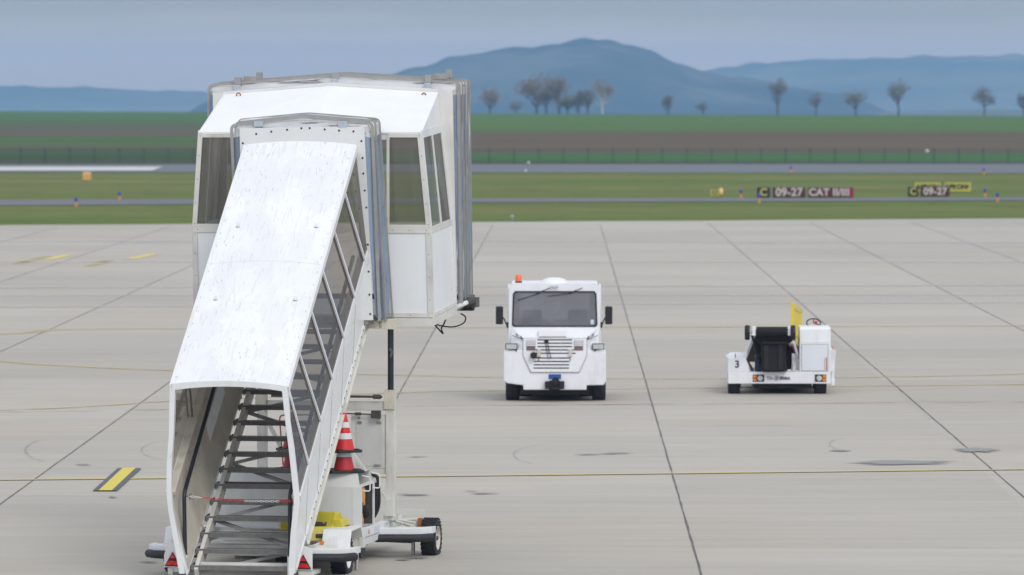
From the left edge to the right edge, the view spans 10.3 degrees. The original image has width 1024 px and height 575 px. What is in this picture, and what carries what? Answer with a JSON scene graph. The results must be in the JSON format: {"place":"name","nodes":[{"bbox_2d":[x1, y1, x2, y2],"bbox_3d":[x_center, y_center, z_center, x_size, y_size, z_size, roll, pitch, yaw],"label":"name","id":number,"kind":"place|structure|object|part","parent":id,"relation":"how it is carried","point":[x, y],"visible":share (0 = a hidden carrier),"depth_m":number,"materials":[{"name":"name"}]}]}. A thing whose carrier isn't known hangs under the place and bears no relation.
{"place":"outdoors","nodes":[
{"label":"outdoors","id":0,"kind":"place"},
{"bbox_2d":[0,85,206,111],"bbox_3d":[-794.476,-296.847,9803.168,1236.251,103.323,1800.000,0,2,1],"label":"hills","id":1,"kind":"structure","parent":0,"point":[34,98],"depth_m":9493.75,"materials":[{"name":"blue"}]},
{"bbox_2d":[0,218,1023,574],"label":"apron","id":2,"kind":"object","parent":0,"point":[498,508],"visible":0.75,"depth_m":107.61,"materials":[{"name":"concrete"}]},
{"bbox_2d":[18,256,51,263],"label":"stand mark","id":3,"kind":"object","parent":2,"relation":"on","point":[33,259],"visible":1,"depth_m":209.05,"materials":[{"name":"beige paint"}]},
{"bbox_2d":[45,254,74,258],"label":"stand mark","id":4,"kind":"object","parent":2,"relation":"on","point":[59,256],"visible":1,"depth_m":213.00,"materials":[{"name":"yellow paint"}]},
{"bbox_2d":[1,227,166,281],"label":"expansion joint","id":5,"kind":"object","parent":2,"relation":"on","point":[77,256],"visible":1,"depth_m":209.19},
{"bbox_2d":[0,382,168,503],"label":"expansion joint","id":6,"kind":"object","parent":2,"relation":"on","point":[78,447],"visible":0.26,"depth_m":96.33,"materials":[{"name":"grey"}]},
{"bbox_2d":[0,265,191,351],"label":"expansion joint","id":7,"kind":"object","parent":2,"relation":"on","point":[91,310],"visible":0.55,"depth_m":156.83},
{"bbox_2d":[85,260,110,265],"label":"stand mark","id":8,"kind":"object","parent":2,"relation":"on","point":[101,262],"visible":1,"depth_m":204.00,"materials":[{"name":"beige paint"}]},
{"bbox_2d":[93,468,140,490],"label":"bar border","id":9,"kind":"object","parent":2,"relation":"on","point":[121,483],"visible":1,"depth_m":88.25,"materials":[{"name":"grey paint"}]},
{"bbox_2d":[99,468,134,489],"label":"bar marking","id":10,"kind":"object","parent":9,"relation":"on","point":[114,481],"visible":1,"depth_m":88.42,"materials":[{"name":"yellow paint"}]},
{"bbox_2d":[126,254,156,258],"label":"stand mark","id":11,"kind":"object","parent":2,"relation":"on","point":[140,256],"visible":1,"depth_m":213.00,"materials":[{"name":"yellow paint"}]},
{"bbox_2d":[145,70,478,574],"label":"boarding stairs","id":12,"kind":"structure","parent":2,"relation":"on","point":[290,308],"depth_m":72.84,"materials":[{"name":"white metal"}]},
{"bbox_2d":[192,133,234,226],"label":"front window","id":13,"kind":"structure","parent":12,"relation":"in","point":[213,177],"depth_m":74.68,"materials":[{"name":"glass"}]},
{"bbox_2d":[275,457,290,467],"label":"traffic cone","id":14,"kind":"object","parent":12,"relation":"on","point":[286,464],"visible":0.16,"depth_m":72.80,"materials":[{"name":"red plastic"}]},
{"bbox_2d":[276,432,287,450],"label":"traffic cone","id":15,"kind":"object","parent":14,"relation":"on","point":[285,445],"visible":0.22,"depth_m":72.80,"materials":[{"name":"red plastic"}]},
{"bbox_2d":[280,522,287,529],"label":"wheel chock","id":16,"kind":"object","parent":12,"relation":"on","point":[283,525],"visible":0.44,"depth_m":71.84,"materials":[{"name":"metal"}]},
{"bbox_2d":[315,511,341,525],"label":"wheel chock","id":17,"kind":"object","parent":12,"relation":"on","point":[324,518],"visible":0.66,"depth_m":71.39,"materials":[{"name":"plastic"}]},
{"bbox_2d":[311,526,345,540],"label":"wheel chock","id":18,"kind":"object","parent":12,"relation":"on","point":[317,534],"visible":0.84,"depth_m":71.21,"materials":[{"name":"plastic"}]},
{"bbox_2d":[330,517,352,526],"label":"wheel chock","id":19,"kind":"object","parent":12,"relation":"on","point":[341,522],"visible":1,"depth_m":71.31,"materials":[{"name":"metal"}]},
{"bbox_2d":[329,453,364,473],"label":"traffic cone","id":20,"kind":"object","parent":12,"relation":"on","point":[343,463],"visible":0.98,"depth_m":72.50,"materials":[{"name":"red plastic"}]},
{"bbox_2d":[335,413,361,452],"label":"traffic cone","id":21,"kind":"object","parent":20,"relation":"on","point":[345,443],"visible":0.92,"depth_m":72.50,"materials":[{"name":"red plastic"}]},
{"bbox_2d":[387,133,430,227],"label":"front window","id":22,"kind":"structure","parent":12,"relation":"in","point":[407,194],"depth_m":74.21,"materials":[{"name":"glass"}]},
{"bbox_2d":[424,136,439,225],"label":"side window","id":23,"kind":"structure","parent":12,"relation":"in","point":[427,140],"depth_m":74.53,"materials":[{"name":"glass"}]},
{"bbox_2d":[421,125,451,226],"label":"side window frame","id":24,"kind":"structure","parent":12,"relation":"in","point":[437,129],"depth_m":74.81,"materials":[{"name":"white paint"}]},
{"bbox_2d":[433,133,449,221],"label":"side window","id":25,"kind":"structure","parent":12,"relation":"in","point":[444,206],"depth_m":75.17,"materials":[{"name":"glass"}]},
{"bbox_2d":[297,225,492,574],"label":"expansion joint","id":26,"kind":"object","parent":2,"relation":"on","point":[428,340],"visible":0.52,"depth_m":131.53,"materials":[{"name":"grey"}]},
{"bbox_2d":[0,469,1013,479],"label":"yellow line","id":27,"kind":"object","parent":2,"relation":"on","point":[587,474],"visible":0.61,"depth_m":89.95,"materials":[{"name":"yellow paint"}]},
{"bbox_2d":[0,361,1022,378],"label":"taxi line","id":28,"kind":"object","parent":2,"relation":"on","point":[474,376],"visible":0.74,"depth_m":121.74,"materials":[{"name":"beige paint"}]},
{"bbox_2d":[0,325,1022,333],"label":"taxi line","id":29,"kind":"object","parent":2,"relation":"on","point":[483,327],"visible":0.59,"depth_m":147.81,"materials":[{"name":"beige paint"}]},
{"bbox_2d":[0,284,1023,287],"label":"pale line","id":30,"kind":"object","parent":2,"relation":"on","point":[601,285],"visible":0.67,"depth_m":180.10,"materials":[{"name":"grey paint"}]},
{"bbox_2d":[0,261,1023,261],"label":"pale line","id":31,"kind":"object","parent":2,"relation":"on","point":[549,261],"visible":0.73,"depth_m":206.49,"materials":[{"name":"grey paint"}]},
{"bbox_2d":[5,384,1019,409],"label":"taxi line","id":32,"kind":"object","parent":2,"relation":"on","point":[500,390],"visible":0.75,"depth_m":115.50,"materials":[{"name":"beige paint"}]},
{"bbox_2d":[14,401,1023,411],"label":"red line","id":33,"kind":"object","parent":2,"relation":"on","point":[581,404],"visible":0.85,"depth_m":110.59,"materials":[{"name":"brown paint"}]},
{"bbox_2d":[496,274,611,399],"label":"tow tractor","id":34,"kind":"object","parent":2,"relation":"on","point":[554,345],"visible":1,"depth_m":111.52,"materials":[{"name":"white painted metal"},{"name":"glass"},{"name":"rubber"}]},
{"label":"cab door","id":35,"kind":"part","parent":34,"relation":"part of","materials":[{"name":"white metal"}]},
{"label":"cab door","id":36,"kind":"part","parent":34,"relation":"part of","materials":[{"name":"white metal"}]},
{"bbox_2d":[600,225,701,574],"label":"expansion joint","id":37,"kind":"object","parent":2,"relation":"on","point":[692,543],"visible":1,"depth_m":95.38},
{"bbox_2d":[726,302,835,393],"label":"cart","id":38,"kind":"object","parent":2,"relation":"on","point":[796,354],"visible":1,"depth_m":114.18,"materials":[{"name":"white metal"}]},
{"bbox_2d":[708,223,1023,496],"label":"expansion joint","id":39,"kind":"object","parent":2,"relation":"on","point":[896,386],"visible":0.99,"depth_m":113.64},
{"bbox_2d":[854,460,944,464],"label":"oil stain","id":40,"kind":"object","parent":2,"relation":"on","point":[890,462],"visible":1,"depth_m":92.64,"materials":[{"name":"grey"}]},
{"bbox_2d":[833,234,1023,330],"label":"expansion joint","id":41,"kind":"object","parent":2,"relation":"on","point":[930,283],"visible":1,"depth_m":180.22,"materials":[{"name":"grey"}]},
{"bbox_2d":[957,448,996,451],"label":"oil stain","id":42,"kind":"object","parent":2,"relation":"on","point":[975,449],"visible":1,"depth_m":96.05,"materials":[{"name":"grey"}]},
{"bbox_2d":[0,111,1023,163],"bbox_3d":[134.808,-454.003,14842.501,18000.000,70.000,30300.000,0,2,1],"label":"ground","id":43,"kind":"structure","parent":0,"point":[82,130],"depth_m":881.63,"materials":[{"name":"green plant"}]},
{"bbox_2d":[478,87,502,112],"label":"bare tree","id":44,"kind":"object","parent":43,"relation":"on","point":[490,95],"visible":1,"depth_m":2180.77,"materials":[{"name":"grey plant"}]},
{"bbox_2d":[0,147,1023,163],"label":"perimeter fence","id":45,"kind":"object","parent":43,"relation":"on","point":[761,149],"visible":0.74,"depth_m":518.77,"materials":[{"name":"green metal"}]},
{"bbox_2d":[508,101,524,113],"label":"bare tree","id":46,"kind":"object","parent":43,"relation":"on","point":[514,105],"visible":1,"depth_m":2160.85,"materials":[{"name":"grey plant"}]},
{"bbox_2d":[513,71,549,113],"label":"bare tree","id":47,"kind":"object","parent":43,"relation":"on","point":[527,89],"visible":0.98,"depth_m":2144.57,"materials":[{"name":"grey plant"}]},
{"bbox_2d":[532,84,556,113],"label":"bare tree","id":48,"kind":"object","parent":43,"relation":"on","point":[545,94],"visible":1,"depth_m":2135.97,"materials":[{"name":"grey plant"}]},
{"bbox_2d":[543,73,570,113],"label":"bare tree","id":49,"kind":"object","parent":43,"relation":"on","point":[556,89],"visible":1,"depth_m":2125.20,"materials":[{"name":"grey plant"}]},
{"bbox_2d":[553,94,575,113],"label":"bare tree","id":50,"kind":"object","parent":43,"relation":"on","point":[564,103],"visible":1,"depth_m":2119.55,"materials":[{"name":"grey plant"}]},
{"bbox_2d":[567,93,582,113],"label":"bare tree","id":51,"kind":"object","parent":43,"relation":"on","point":[573,101],"visible":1,"depth_m":2111.43,"materials":[{"name":"grey plant"}]},
{"bbox_2d":[575,89,595,113],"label":"bare tree","id":52,"kind":"object","parent":43,"relation":"on","point":[585,99],"visible":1,"depth_m":2104.70,"materials":[{"name":"grey plant"}]},
{"bbox_2d":[589,78,614,113],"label":"bare tree","id":53,"kind":"object","parent":43,"relation":"on","point":[606,91],"visible":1,"depth_m":2094.26,"materials":[{"name":"grey plant"}]},
{"bbox_2d":[661,94,673,113],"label":"bare tree","id":54,"kind":"object","parent":43,"relation":"on","point":[667,101],"visible":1,"depth_m":2050.60,"materials":[{"name":"grey plant"}]},
{"bbox_2d":[694,101,708,114],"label":"bare tree","id":55,"kind":"object","parent":43,"relation":"on","point":[702,106],"visible":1,"depth_m":2028.38,"materials":[{"name":"grey plant"}]},
{"bbox_2d":[769,77,786,114],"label":"bare tree","id":56,"kind":"object","parent":43,"relation":"on","point":[777,88],"visible":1,"depth_m":1985.90,"materials":[{"name":"grey plant"}]},
{"bbox_2d":[808,92,821,114],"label":"bare tree","id":57,"kind":"object","parent":43,"relation":"on","point":[815,101],"visible":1,"depth_m":1947.48,"materials":[{"name":"grey plant"}]},
{"bbox_2d":[839,87,868,115],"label":"bare tree","id":58,"kind":"object","parent":43,"relation":"on","point":[854,98],"visible":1,"depth_m":1910.14,"materials":[{"name":"grey plant"}]},
{"bbox_2d":[884,77,909,115],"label":"bare tree","id":59,"kind":"object","parent":43,"relation":"on","point":[893,91],"visible":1,"depth_m":1873.86,"materials":[{"name":"grey plant"}]},
{"bbox_2d":[970,86,995,115],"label":"bare tree","id":60,"kind":"object","parent":43,"relation":"on","point":[989,100],"visible":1,"depth_m":1873.91,"materials":[{"name":"grey plant"}]},
{"bbox_2d":[1016,93,1023,115],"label":"bare tree","id":61,"kind":"object","parent":43,"relation":"on","point":[1020,100],"visible":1,"depth_m":1863.20,"materials":[{"name":"grey plant"}]},
{"bbox_2d":[0,164,1023,224],"bbox_3d":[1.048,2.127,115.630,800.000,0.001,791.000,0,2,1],"label":"grass strip","id":62,"kind":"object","parent":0,"point":[73,185],"depth_m":348.26,"materials":[{"name":"green plant"}]},
{"bbox_2d":[83,172,90,180],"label":"marker box","id":63,"kind":"object","parent":62,"relation":"on","point":[86,175],"visible":1,"depth_m":407.76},
{"bbox_2d":[711,187,722,197],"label":"guard light","id":64,"kind":"object","parent":62,"relation":"on","point":[714,191],"visible":1,"depth_m":338.73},
{"bbox_2d":[757,187,853,197],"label":"runway sign","id":65,"kind":"object","parent":62,"relation":"on","point":[813,192],"visible":0.99,"depth_m":338.31,"materials":[{"name":"red metal"}]},
{"bbox_2d":[914,182,940,191],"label":"runway sign","id":66,"kind":"object","parent":62,"relation":"on","point":[927,184],"visible":0.54,"depth_m":358.71,"materials":[{"name":"yellow plastic"}]},
{"bbox_2d":[907,187,949,196],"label":"runway sign","id":67,"kind":"object","parent":62,"relation":"on","point":[931,191],"visible":1,"depth_m":342.74,"materials":[{"name":"red metal"}]},
{"bbox_2d":[944,182,970,191],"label":"runway sign","id":68,"kind":"object","parent":62,"relation":"on","point":[960,186],"visible":0.97,"depth_m":359.30,"materials":[{"name":"yellow metal"}]},
{"bbox_2d":[0,164,1023,172],"bbox_3d":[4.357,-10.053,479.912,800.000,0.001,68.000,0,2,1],"label":"runway","id":69,"kind":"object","parent":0,"point":[745,168],"visible":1,"depth_m":478.78,"materials":[{"name":"grey asphalt"}]},
{"bbox_2d":[0,167,159,170],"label":"runway marking","id":70,"kind":"object","parent":69,"relation":"on","point":[90,168],"visible":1,"depth_m":476.37,"materials":[{"name":"grey paint"}]},
{"bbox_2d":[0,197,1023,204],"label":"taxiway","id":71,"kind":"structure","parent":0,"point":[97,202],"depth_m":329.65,"materials":[{"name":"grey asphalt"}]},
{"bbox_2d":[0,0,1023,91],"label":"sky","id":72,"kind":"structure","parent":0,"point":[150,45],"materials":[{"name":"blue"}]},
{"bbox_2d":[189,38,886,114],"bbox_3d":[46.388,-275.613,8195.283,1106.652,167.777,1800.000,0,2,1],"label":"hills","id":73,"kind":"structure","parent":0,"point":[644,81],"depth_m":7842.19,"materials":[{"name":"blue"}]},
{"bbox_2d":[704,53,1023,111],"bbox_3d":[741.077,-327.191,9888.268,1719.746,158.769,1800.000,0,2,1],"label":"hills","id":74,"kind":"structure","parent":0,"point":[937,83],"depth_m":9538.94,"materials":[{"name":"blue"}]},
{"bbox_2d":[880,109,1022,115],"bbox_3d":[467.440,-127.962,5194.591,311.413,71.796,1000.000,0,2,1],"label":"hills","id":75,"kind":"structure","parent":0,"point":[999,112],"depth_m":5122.97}
]}

